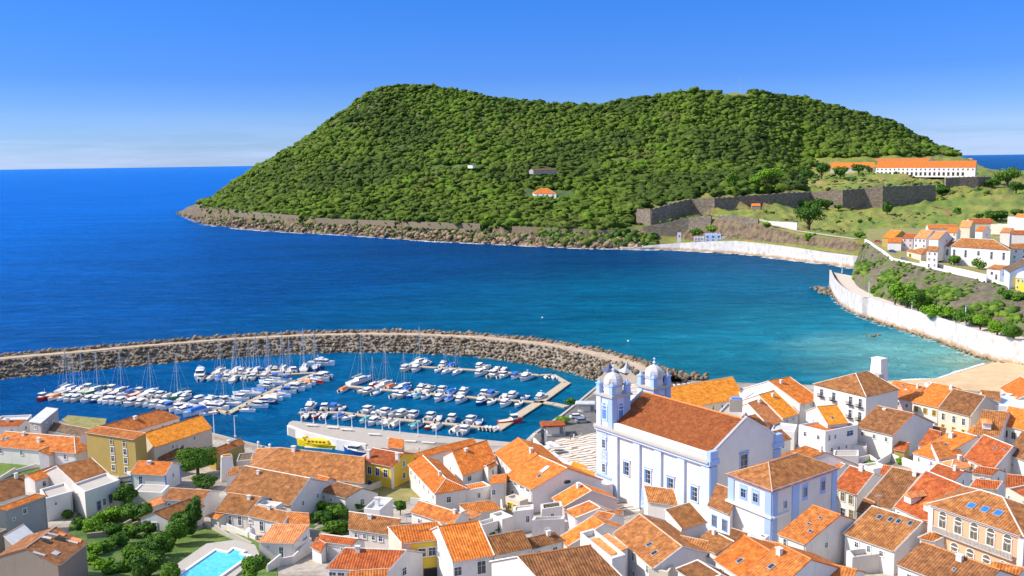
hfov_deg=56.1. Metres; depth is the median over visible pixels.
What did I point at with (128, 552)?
hedge tree
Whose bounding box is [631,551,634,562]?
window
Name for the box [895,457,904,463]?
bush
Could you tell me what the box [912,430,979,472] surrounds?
curved house
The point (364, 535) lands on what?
window
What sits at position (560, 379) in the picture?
pontoon
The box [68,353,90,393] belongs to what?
sailing boat
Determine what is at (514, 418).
fishing boat
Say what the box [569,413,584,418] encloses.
parked car
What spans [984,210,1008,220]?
tree
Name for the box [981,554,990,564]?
window
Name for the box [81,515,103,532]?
bush
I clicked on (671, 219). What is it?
lawn shrubs
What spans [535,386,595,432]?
kerb
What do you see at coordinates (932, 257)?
tower house
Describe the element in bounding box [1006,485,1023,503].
cream block
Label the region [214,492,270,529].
villa wing
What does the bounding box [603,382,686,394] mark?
plaza
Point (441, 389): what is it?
motorboat
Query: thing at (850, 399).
window
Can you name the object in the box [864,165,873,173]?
tree
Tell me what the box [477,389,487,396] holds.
motorboat
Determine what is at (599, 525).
row house
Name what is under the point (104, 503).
window
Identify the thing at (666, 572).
house
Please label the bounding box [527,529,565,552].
row house
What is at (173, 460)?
house
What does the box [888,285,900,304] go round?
slope bush
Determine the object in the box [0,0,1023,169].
sky
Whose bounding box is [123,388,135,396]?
motorboat
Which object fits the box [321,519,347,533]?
bush
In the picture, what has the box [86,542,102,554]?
bush
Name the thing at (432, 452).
courtyard roof
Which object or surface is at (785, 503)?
window
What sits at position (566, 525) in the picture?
yard block
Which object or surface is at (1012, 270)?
house
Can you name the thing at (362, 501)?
window
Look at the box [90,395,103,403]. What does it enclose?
motorboat
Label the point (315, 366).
sailing boat
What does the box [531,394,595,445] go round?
car park
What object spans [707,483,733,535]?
annex
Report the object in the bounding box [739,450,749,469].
window
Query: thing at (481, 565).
window
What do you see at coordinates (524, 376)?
motor yacht
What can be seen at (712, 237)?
bathing pavilion
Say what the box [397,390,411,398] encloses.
motorboat
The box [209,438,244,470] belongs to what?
long house
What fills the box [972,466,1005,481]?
house
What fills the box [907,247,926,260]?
house
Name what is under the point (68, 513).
bush
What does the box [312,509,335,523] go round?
bush
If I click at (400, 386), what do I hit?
sailing boat
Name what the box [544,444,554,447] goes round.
parasol
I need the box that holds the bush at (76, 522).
[71,517,84,529]
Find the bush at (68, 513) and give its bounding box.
[61,509,73,518]
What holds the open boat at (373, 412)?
on the water
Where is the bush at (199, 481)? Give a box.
[191,473,217,488]
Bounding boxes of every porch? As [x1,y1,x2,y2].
[38,446,54,468]
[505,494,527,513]
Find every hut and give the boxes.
[387,437,404,450]
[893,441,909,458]
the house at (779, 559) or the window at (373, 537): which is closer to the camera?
the house at (779, 559)
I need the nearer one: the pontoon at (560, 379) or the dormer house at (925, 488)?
the dormer house at (925, 488)
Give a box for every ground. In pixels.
[25,380,1000,575]
[68,482,170,575]
[309,509,363,535]
[372,481,419,503]
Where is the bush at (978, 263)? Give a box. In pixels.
[971,257,986,268]
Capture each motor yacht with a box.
[174,404,194,414]
[176,393,191,401]
[194,365,205,379]
[199,394,221,404]
[203,399,228,410]
[270,365,277,372]
[289,378,311,387]
[304,399,316,410]
[307,355,334,365]
[414,383,426,391]
[421,360,431,365]
[421,384,435,391]
[438,361,446,366]
[456,386,468,394]
[520,370,534,381]
[535,390,546,400]
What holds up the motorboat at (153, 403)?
on the water
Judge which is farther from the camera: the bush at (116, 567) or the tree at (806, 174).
the tree at (806, 174)
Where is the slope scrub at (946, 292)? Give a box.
[852,243,1023,325]
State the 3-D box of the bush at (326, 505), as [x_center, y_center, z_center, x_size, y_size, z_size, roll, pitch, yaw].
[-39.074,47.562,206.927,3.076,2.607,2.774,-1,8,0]
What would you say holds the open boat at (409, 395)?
on the water
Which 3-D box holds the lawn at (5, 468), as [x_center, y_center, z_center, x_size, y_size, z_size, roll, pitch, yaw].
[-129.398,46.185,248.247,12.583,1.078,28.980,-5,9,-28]
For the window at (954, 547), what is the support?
in the peach building
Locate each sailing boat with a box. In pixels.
[54,349,73,392]
[59,353,81,393]
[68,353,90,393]
[81,352,106,394]
[106,353,129,395]
[136,352,158,397]
[169,355,192,399]
[210,340,225,374]
[214,367,241,405]
[228,336,240,374]
[228,349,237,383]
[232,358,261,395]
[242,342,252,374]
[249,337,260,373]
[259,347,286,384]
[262,334,272,373]
[270,367,290,396]
[276,331,286,373]
[285,338,292,372]
[299,328,308,372]
[304,351,323,383]
[311,334,320,371]
[345,336,370,385]
[368,359,381,386]
[374,351,392,387]
[392,351,410,389]
[409,329,425,364]
[441,349,452,374]
[452,345,463,375]
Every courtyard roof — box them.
[414,447,438,459]
[435,438,475,464]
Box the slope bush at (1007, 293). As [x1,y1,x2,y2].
[997,289,1013,298]
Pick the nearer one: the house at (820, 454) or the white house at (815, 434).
the house at (820, 454)
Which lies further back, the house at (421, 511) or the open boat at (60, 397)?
the open boat at (60, 397)
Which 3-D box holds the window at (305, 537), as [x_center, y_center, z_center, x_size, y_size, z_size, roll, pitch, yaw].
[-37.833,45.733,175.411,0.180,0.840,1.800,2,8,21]
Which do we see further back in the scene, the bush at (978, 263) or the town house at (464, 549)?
the bush at (978, 263)
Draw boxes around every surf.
[185,218,852,268]
[827,286,983,379]
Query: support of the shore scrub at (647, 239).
on the hill
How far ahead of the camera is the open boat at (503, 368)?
369.40 m
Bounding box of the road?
[714,215,856,238]
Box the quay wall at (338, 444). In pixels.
[287,425,366,450]
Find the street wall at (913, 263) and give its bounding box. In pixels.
[865,239,1005,285]
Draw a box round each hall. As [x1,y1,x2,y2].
[494,437,562,473]
[671,376,741,410]
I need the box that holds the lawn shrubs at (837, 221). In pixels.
[750,191,936,234]
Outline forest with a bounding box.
[195,83,962,229]
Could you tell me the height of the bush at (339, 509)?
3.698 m
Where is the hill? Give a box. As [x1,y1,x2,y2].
[176,88,1023,255]
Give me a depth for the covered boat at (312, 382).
350.18 m
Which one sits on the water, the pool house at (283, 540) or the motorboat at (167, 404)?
the motorboat at (167, 404)
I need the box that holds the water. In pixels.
[0,154,1023,455]
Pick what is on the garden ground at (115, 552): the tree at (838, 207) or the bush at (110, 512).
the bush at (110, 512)
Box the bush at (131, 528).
[122,523,140,537]
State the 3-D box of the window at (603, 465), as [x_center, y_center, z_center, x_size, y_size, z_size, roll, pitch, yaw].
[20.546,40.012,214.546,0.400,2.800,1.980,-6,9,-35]
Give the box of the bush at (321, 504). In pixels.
[316,500,325,509]
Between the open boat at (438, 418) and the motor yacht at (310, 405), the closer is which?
the open boat at (438, 418)
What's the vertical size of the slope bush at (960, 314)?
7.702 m
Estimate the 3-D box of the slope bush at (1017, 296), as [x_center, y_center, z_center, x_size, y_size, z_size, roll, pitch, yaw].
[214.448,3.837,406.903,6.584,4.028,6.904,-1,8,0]
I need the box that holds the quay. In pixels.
[288,421,509,449]
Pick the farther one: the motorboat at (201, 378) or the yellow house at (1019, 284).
the yellow house at (1019, 284)
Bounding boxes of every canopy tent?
[601,363,618,372]
[618,362,630,372]
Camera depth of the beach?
340.47 m
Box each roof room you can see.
[256,500,282,509]
[591,533,628,575]
[805,404,848,428]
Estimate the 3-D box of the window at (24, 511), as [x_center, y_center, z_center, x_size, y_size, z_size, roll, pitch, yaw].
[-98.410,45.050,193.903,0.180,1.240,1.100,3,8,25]
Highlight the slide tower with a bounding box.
[677,232,680,242]
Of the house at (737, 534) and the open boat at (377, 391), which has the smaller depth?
the house at (737, 534)
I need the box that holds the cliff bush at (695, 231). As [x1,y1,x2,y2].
[689,228,702,234]
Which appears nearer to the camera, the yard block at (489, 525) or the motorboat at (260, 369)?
the yard block at (489, 525)
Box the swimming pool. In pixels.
[179,547,251,575]
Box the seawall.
[829,270,1023,364]
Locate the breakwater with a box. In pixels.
[0,331,680,383]
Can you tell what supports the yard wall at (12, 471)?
on the ground at (307, 565)
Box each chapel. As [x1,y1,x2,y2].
[532,188,555,198]
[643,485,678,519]
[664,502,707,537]
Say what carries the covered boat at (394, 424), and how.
on the water
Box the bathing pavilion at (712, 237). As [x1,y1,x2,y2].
[705,233,720,241]
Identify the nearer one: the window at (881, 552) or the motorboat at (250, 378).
the window at (881, 552)
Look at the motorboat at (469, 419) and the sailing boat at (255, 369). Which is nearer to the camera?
the motorboat at (469, 419)
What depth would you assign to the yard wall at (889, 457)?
238.12 m
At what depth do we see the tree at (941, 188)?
991.54 m
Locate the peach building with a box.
[927,485,1023,566]
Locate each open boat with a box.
[56,393,68,400]
[116,391,123,395]
[199,409,217,415]
[239,406,255,411]
[300,412,308,419]
[311,411,319,419]
[318,412,327,419]
[338,404,345,410]
[341,413,355,420]
[370,388,381,395]
[370,408,380,414]
[376,417,387,425]
[406,391,416,398]
[421,392,430,399]
[424,421,435,429]
[433,414,441,421]
[472,418,482,425]
[487,398,495,405]
[490,365,499,369]
[498,366,506,370]
[499,392,506,398]
[514,400,522,407]
[520,393,529,399]
[551,373,557,379]
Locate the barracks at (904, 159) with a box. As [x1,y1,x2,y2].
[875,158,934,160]
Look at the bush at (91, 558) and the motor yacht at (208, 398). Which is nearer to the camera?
the bush at (91, 558)
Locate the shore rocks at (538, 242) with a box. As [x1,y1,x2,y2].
[180,212,639,248]
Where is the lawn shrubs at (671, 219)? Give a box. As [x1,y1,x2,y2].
[638,214,709,225]
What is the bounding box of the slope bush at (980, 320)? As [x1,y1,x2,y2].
[972,314,991,329]
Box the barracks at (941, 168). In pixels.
[876,161,976,176]
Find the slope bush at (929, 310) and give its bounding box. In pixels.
[919,304,937,318]
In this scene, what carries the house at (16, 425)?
on the ground at (307, 565)
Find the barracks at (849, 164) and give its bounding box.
[830,162,874,173]
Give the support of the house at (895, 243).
on the headland
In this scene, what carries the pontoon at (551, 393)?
on the water
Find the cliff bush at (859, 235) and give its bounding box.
[854,232,865,237]
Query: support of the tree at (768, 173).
on the hill
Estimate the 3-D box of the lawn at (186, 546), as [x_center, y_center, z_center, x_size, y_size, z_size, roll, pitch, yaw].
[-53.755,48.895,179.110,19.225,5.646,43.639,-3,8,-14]
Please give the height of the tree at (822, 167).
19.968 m
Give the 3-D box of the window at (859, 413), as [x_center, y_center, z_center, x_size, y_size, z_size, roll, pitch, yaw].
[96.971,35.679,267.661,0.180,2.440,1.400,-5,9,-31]
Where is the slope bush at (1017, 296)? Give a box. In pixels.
[1011,292,1023,300]
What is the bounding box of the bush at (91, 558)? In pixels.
[87,554,98,564]
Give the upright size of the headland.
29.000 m
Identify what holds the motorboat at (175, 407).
on the water
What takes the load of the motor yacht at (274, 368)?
on the water
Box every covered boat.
[47,393,62,400]
[142,399,152,406]
[162,392,173,399]
[182,404,208,417]
[206,374,215,381]
[214,374,223,381]
[251,387,268,392]
[261,394,282,400]
[295,379,315,384]
[332,413,345,419]
[337,385,349,392]
[359,416,370,423]
[383,383,395,388]
[383,417,394,426]
[388,409,396,416]
[388,419,401,428]
[401,385,411,389]
[410,420,423,429]
[412,392,422,399]
[431,422,442,431]
[444,388,455,393]
[444,395,454,401]
[446,362,454,367]
[448,425,460,433]
[481,365,490,369]
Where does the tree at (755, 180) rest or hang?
on the hill
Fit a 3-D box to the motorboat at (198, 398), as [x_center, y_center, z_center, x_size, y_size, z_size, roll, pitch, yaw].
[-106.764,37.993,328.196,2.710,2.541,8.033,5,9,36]
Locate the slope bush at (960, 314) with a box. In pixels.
[951,307,975,323]
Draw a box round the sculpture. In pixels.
[541,428,546,445]
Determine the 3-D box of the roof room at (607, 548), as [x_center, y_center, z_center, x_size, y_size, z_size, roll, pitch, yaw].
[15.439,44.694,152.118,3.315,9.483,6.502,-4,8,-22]
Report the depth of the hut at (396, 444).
252.96 m
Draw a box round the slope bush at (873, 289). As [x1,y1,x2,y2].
[869,287,876,292]
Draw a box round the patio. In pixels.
[846,548,879,573]
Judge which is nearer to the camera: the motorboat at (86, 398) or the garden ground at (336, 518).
the garden ground at (336, 518)
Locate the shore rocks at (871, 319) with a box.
[828,285,1022,364]
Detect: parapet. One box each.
[0,415,31,419]
[212,433,268,447]
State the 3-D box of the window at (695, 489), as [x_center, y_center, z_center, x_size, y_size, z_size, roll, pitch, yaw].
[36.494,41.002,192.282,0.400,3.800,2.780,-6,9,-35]
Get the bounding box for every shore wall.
[229,209,298,222]
[315,218,394,229]
[404,221,479,232]
[512,226,612,233]
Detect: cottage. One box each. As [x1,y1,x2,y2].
[0,472,25,505]
[24,464,59,492]
[44,457,109,491]
[130,460,181,488]
[140,498,204,532]
[158,444,183,460]
[161,487,219,516]
[773,429,791,453]
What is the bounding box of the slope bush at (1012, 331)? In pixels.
[1000,324,1023,338]
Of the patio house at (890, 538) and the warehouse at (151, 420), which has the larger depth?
the warehouse at (151, 420)
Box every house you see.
[0,418,29,434]
[0,431,87,464]
[0,493,47,532]
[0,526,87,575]
[40,482,72,520]
[47,422,89,436]
[72,473,120,517]
[85,425,146,475]
[133,484,169,503]
[143,495,166,510]
[165,458,182,468]
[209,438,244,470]
[225,465,248,485]
[258,523,309,558]
[288,511,309,537]
[314,533,365,559]
[316,474,335,484]
[322,481,378,511]
[325,545,424,575]
[347,568,389,575]
[348,511,400,548]
[364,496,393,516]
[365,447,414,488]
[387,521,441,575]
[408,455,467,510]
[410,500,469,524]
[430,520,494,575]
[443,440,497,484]
[459,500,502,520]
[463,509,481,520]
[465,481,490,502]
[483,460,497,484]
[487,529,531,559]
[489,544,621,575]
[490,473,506,506]
[507,455,602,512]
[513,504,533,531]
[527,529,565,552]
[529,168,556,173]
[532,516,564,535]
[541,501,562,516]
[551,482,618,519]
[560,515,623,547]
[564,500,625,527]
[571,461,586,468]
[579,467,594,475]
[580,529,624,575]
[593,510,624,523]
[606,509,623,523]
[612,513,709,575]
[649,564,673,575]
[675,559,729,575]
[680,535,709,563]
[699,528,736,566]
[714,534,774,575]
[730,527,747,539]
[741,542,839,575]
[742,376,813,424]
[742,398,782,429]
[742,414,769,428]
[743,390,799,432]
[744,392,764,398]
[757,533,768,539]
[777,504,855,563]
[781,445,858,466]
[798,421,857,454]
[813,356,899,424]
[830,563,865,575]
[834,462,848,478]
[836,463,882,519]
[843,505,927,575]
[856,497,875,518]
[857,405,933,458]
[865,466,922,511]
[879,464,893,475]
[882,230,905,247]
[887,237,901,250]
[892,380,925,411]
[894,470,964,519]
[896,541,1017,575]
[902,233,916,250]
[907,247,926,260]
[912,383,960,425]
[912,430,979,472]
[914,230,934,249]
[917,531,944,548]
[918,428,941,448]
[924,382,934,387]
[925,224,958,231]
[926,246,938,268]
[929,231,952,260]
[930,441,963,464]
[931,463,972,486]
[933,425,946,435]
[937,454,970,471]
[938,388,998,432]
[946,228,960,240]
[959,220,974,237]
[963,434,1018,482]
[967,218,993,229]
[967,425,974,433]
[969,478,1005,496]
[972,409,1010,441]
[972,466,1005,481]
[975,226,990,238]
[979,389,1001,402]
[986,264,1007,281]
[990,224,1006,234]
[990,560,1023,575]
[998,395,1023,410]
[1000,228,1013,246]
[1000,376,1023,399]
[1000,393,1012,397]
[1003,258,1023,289]
[1005,406,1023,444]
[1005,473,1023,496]
[1010,243,1023,263]
[1011,230,1023,243]
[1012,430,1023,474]
[1014,213,1023,229]
[1015,271,1023,291]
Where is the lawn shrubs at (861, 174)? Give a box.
[796,171,989,200]
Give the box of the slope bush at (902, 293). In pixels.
[889,280,920,307]
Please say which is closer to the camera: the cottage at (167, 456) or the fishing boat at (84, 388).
the cottage at (167, 456)
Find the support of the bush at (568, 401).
on the ground at (307, 565)
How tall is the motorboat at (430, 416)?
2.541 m
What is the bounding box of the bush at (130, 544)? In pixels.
[121,543,135,550]
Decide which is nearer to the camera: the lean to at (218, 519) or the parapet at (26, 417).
the lean to at (218, 519)
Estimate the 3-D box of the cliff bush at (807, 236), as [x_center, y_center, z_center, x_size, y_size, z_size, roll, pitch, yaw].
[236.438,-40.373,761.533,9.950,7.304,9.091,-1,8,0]
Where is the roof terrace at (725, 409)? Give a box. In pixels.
[720,403,745,416]
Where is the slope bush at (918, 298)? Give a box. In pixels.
[907,289,932,310]
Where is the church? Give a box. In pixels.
[593,357,783,530]
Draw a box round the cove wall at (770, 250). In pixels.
[642,241,857,267]
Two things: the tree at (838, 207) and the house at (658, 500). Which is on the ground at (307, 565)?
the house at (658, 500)
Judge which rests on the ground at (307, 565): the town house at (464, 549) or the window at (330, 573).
the town house at (464, 549)
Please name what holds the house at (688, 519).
on the ground at (307, 565)
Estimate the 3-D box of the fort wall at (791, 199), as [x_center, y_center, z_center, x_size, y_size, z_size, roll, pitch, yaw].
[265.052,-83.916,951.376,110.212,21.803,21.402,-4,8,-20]
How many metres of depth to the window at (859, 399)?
267.23 m
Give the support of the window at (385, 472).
in the yellow house at (389, 468)
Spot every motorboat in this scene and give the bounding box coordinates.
[63,393,74,402]
[70,393,85,402]
[81,394,94,403]
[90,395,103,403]
[102,395,116,404]
[114,396,129,405]
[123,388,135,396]
[124,396,143,406]
[134,398,149,406]
[143,390,156,397]
[148,399,163,408]
[151,391,166,398]
[155,399,174,408]
[159,400,180,409]
[166,402,183,412]
[190,394,206,403]
[196,374,205,381]
[221,374,230,381]
[231,393,251,400]
[238,367,245,374]
[246,373,256,381]
[246,400,268,407]
[255,397,276,404]
[256,367,264,373]
[257,381,274,388]
[260,373,269,379]
[271,372,279,378]
[274,374,291,381]
[277,386,297,393]
[282,382,304,390]
[291,366,296,372]
[310,372,331,380]
[314,371,332,377]
[319,403,327,410]
[329,402,339,410]
[343,444,365,455]
[357,405,374,413]
[362,386,375,395]
[368,415,382,426]
[375,407,390,415]
[388,389,400,398]
[395,408,409,417]
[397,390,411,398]
[400,364,411,372]
[404,410,418,418]
[411,364,421,372]
[422,411,435,420]
[434,385,446,392]
[434,393,445,402]
[445,413,456,422]
[455,395,467,403]
[456,424,469,435]
[461,415,476,424]
[474,368,487,376]
[475,362,485,368]
[476,396,487,405]
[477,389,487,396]
[485,369,497,378]
[486,389,498,397]
[496,371,508,378]
[500,398,511,407]
[508,391,518,398]
[511,371,521,379]
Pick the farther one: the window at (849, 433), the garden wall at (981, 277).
the garden wall at (981, 277)
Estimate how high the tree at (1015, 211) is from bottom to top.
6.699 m
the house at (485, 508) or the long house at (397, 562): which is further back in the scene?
the house at (485, 508)
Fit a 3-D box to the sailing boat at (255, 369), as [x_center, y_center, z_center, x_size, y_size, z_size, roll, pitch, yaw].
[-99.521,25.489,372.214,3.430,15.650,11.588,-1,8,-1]
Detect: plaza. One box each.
[547,433,639,510]
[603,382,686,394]
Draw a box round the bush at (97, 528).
[93,521,114,531]
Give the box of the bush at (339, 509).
[326,502,347,517]
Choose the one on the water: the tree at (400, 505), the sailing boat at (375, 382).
the sailing boat at (375, 382)
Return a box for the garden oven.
[245,522,255,537]
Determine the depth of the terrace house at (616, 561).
148.65 m
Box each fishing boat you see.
[36,388,53,401]
[76,383,91,393]
[97,384,117,394]
[108,392,115,404]
[127,385,144,396]
[219,395,232,403]
[497,413,522,423]
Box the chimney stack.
[221,453,233,481]
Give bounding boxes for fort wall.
[636,209,653,224]
[643,215,711,236]
[650,197,734,224]
[718,215,758,224]
[733,191,830,208]
[830,184,935,208]
[944,176,990,187]
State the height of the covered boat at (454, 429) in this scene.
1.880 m
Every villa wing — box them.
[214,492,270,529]
[246,504,288,534]
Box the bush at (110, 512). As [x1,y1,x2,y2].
[95,505,121,520]
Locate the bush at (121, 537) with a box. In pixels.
[107,531,130,544]
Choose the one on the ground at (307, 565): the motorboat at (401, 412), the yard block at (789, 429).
the yard block at (789, 429)
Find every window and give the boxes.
[22,507,27,514]
[96,500,101,511]
[102,497,106,505]
[108,493,112,503]
[110,446,114,453]
[111,464,115,471]
[123,457,127,463]
[138,476,142,484]
[206,404,224,406]
[227,515,232,525]
[237,516,241,525]
[259,520,264,531]
[278,546,283,557]
[302,534,307,541]
[328,571,336,575]
[337,571,345,575]
[360,498,364,504]
[362,533,366,539]
[367,466,371,474]
[371,534,375,540]
[375,467,379,476]
[378,535,382,542]
[383,469,387,477]
[401,565,406,575]
[417,547,426,556]
[427,546,436,556]
[446,496,451,503]
[453,565,462,575]
[467,475,471,481]
[476,559,486,574]
[491,489,495,495]
[507,501,511,509]
[525,515,529,522]
[600,460,606,473]
[601,436,605,449]
[622,457,630,476]
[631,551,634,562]
[643,465,652,484]
[645,563,648,575]
[665,473,674,488]
[689,482,699,502]
[711,514,716,527]
[721,518,727,531]
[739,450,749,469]
[740,487,746,498]
[752,492,758,503]
[783,500,787,508]
[783,538,787,545]
[803,486,807,497]
[821,480,825,490]
[824,541,828,548]
[840,491,845,501]
[840,506,845,515]
[846,429,853,436]
[848,396,852,404]
[848,409,851,417]
[848,494,853,504]
[848,509,853,518]
[854,541,858,548]
[857,411,861,420]
[858,398,862,406]
[866,544,870,553]
[878,549,883,557]
[938,511,946,529]
[941,412,945,420]
[950,542,958,552]
[951,415,955,423]
[953,516,962,535]
[961,418,965,425]
[965,548,974,558]
[969,522,978,541]
[970,462,974,470]
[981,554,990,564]
[985,528,994,547]
[1002,534,1012,553]
[1010,431,1016,439]
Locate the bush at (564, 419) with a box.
[555,416,570,421]
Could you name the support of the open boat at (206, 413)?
on the water
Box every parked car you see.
[117,474,130,482]
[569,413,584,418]
[575,417,589,423]
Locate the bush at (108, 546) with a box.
[101,540,116,551]
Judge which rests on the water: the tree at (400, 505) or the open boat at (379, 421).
the open boat at (379, 421)
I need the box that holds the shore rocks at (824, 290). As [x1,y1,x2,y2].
[810,285,834,298]
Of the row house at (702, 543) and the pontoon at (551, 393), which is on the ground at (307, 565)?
the row house at (702, 543)
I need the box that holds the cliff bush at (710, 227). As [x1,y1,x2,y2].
[705,225,716,229]
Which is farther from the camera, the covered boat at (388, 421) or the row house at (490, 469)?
the covered boat at (388, 421)
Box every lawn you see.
[0,463,39,479]
[62,415,105,428]
[167,527,276,575]
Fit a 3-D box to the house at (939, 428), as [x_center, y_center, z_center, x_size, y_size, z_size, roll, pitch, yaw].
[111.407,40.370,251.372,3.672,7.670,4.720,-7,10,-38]
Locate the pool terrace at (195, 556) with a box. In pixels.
[177,540,258,575]
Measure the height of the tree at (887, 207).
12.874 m
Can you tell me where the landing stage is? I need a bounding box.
[620,247,653,249]
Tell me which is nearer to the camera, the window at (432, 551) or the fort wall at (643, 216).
the window at (432, 551)
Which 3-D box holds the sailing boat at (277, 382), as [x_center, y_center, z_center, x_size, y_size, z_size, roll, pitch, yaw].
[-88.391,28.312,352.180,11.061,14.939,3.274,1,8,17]
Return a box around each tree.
[112,483,138,505]
[120,546,148,568]
[128,550,166,575]
[134,538,164,554]
[153,530,174,552]
[160,561,180,575]
[164,517,188,541]
[170,510,197,534]
[173,446,218,474]
[185,495,202,521]
[240,554,266,575]
[394,500,406,514]
[725,173,739,186]
[749,177,760,183]
[755,167,785,183]
[793,204,826,229]
[798,200,813,207]
[800,169,813,179]
[810,198,827,207]
[816,162,830,178]
[823,199,833,208]
[832,166,848,177]
[834,205,842,210]
[851,164,866,173]
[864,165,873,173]
[882,201,892,213]
[936,184,949,192]
[952,207,961,212]
[973,213,983,217]
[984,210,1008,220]
[985,178,1000,187]
[993,166,1022,186]
[1009,181,1023,193]
[1010,209,1023,214]
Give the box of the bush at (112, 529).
[103,523,123,534]
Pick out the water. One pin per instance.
(98, 256)
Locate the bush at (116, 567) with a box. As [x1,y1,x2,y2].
[101,561,128,573]
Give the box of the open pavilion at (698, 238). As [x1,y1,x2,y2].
[694,236,703,241]
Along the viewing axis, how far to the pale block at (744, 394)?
289.22 m
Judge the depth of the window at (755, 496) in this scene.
171.82 m
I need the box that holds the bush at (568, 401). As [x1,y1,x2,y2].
[564,398,574,405]
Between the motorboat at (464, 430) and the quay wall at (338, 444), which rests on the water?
the motorboat at (464, 430)
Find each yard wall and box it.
[0,463,39,479]
[87,519,140,538]
[202,522,252,543]
[220,523,256,539]
[266,538,311,571]
[365,480,381,489]
[410,498,428,503]
[533,438,571,464]
[858,454,877,463]
[876,452,912,468]
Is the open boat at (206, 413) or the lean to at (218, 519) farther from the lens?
the open boat at (206, 413)
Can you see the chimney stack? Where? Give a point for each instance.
(227, 465)
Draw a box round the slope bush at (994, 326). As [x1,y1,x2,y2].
[987,320,1003,334]
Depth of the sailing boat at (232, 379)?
358.21 m
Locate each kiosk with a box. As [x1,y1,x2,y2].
[539,420,565,436]
[575,401,595,412]
[751,203,760,209]
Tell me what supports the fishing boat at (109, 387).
on the water
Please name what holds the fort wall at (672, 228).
on the hill
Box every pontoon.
[46,393,228,414]
[205,372,314,376]
[227,371,320,414]
[298,411,494,429]
[345,385,538,403]
[409,365,567,382]
[495,382,570,430]
[539,401,568,408]
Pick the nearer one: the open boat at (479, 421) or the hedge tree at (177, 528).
the hedge tree at (177, 528)
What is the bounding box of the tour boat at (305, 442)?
[297,435,334,448]
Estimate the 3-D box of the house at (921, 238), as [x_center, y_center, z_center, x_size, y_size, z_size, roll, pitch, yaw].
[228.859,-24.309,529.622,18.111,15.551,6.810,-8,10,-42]
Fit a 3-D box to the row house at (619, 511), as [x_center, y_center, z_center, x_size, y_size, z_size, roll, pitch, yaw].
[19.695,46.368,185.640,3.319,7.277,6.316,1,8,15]
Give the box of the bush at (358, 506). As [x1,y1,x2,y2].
[354,504,365,508]
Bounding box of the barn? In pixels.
[224,465,329,513]
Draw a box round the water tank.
[729,396,742,411]
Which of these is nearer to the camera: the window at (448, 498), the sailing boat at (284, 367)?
the window at (448, 498)
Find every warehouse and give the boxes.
[79,409,180,444]
[146,415,212,460]
[249,445,365,488]
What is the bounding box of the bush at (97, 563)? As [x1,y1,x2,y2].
[91,557,115,569]
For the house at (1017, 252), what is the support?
on the headland
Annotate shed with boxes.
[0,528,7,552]
[28,407,58,433]
[236,452,253,465]
[310,537,325,563]
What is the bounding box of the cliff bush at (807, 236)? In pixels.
[804,233,815,239]
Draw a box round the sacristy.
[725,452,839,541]
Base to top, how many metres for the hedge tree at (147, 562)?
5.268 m
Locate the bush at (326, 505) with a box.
[323,502,336,509]
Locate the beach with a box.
[887,361,1023,392]
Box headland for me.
[834,227,1023,339]
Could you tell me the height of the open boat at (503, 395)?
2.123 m
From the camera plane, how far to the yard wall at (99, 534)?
190.90 m
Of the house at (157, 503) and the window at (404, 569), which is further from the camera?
the house at (157, 503)
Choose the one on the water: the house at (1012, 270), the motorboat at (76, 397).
the motorboat at (76, 397)
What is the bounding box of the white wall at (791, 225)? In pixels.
[768,221,797,229]
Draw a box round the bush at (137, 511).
[128,502,153,519]
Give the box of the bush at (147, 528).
[137,520,156,537]
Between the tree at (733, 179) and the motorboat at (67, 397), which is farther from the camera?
the tree at (733, 179)
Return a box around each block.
[480,517,497,535]
[490,511,512,533]
[565,520,567,531]
[601,480,612,494]
[739,387,751,398]
[771,422,796,449]
[833,450,858,463]
[851,440,866,456]
[864,462,882,473]
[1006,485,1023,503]
[1007,216,1014,228]
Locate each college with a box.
[941,238,953,261]
[950,238,1010,267]
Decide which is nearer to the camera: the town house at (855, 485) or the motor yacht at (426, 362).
the town house at (855, 485)
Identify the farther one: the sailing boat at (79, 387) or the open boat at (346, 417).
the sailing boat at (79, 387)
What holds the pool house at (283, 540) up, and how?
on the ground at (307, 565)
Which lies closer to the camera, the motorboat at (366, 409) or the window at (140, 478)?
the window at (140, 478)
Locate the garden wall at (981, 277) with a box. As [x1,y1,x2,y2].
[920,261,986,282]
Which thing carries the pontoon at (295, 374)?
on the water
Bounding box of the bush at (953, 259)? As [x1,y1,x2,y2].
[948,255,961,264]
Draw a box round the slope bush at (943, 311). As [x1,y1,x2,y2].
[934,305,955,317]
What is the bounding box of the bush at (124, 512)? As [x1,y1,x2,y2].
[115,503,135,520]
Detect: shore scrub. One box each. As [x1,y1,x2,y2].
[199,205,629,232]
[536,226,658,246]
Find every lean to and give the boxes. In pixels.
[3,524,32,549]
[208,512,226,526]
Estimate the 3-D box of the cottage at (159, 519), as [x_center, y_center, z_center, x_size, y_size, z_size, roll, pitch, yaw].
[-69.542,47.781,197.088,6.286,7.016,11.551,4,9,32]
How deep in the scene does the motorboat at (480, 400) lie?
318.34 m
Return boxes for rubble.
[0,328,636,379]
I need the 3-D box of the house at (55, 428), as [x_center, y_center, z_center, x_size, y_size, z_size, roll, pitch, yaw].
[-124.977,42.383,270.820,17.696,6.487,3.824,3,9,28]
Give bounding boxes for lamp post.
[233,415,237,437]
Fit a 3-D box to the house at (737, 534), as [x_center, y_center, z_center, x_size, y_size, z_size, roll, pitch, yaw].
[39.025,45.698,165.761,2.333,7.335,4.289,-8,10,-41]
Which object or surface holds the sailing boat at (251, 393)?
on the water

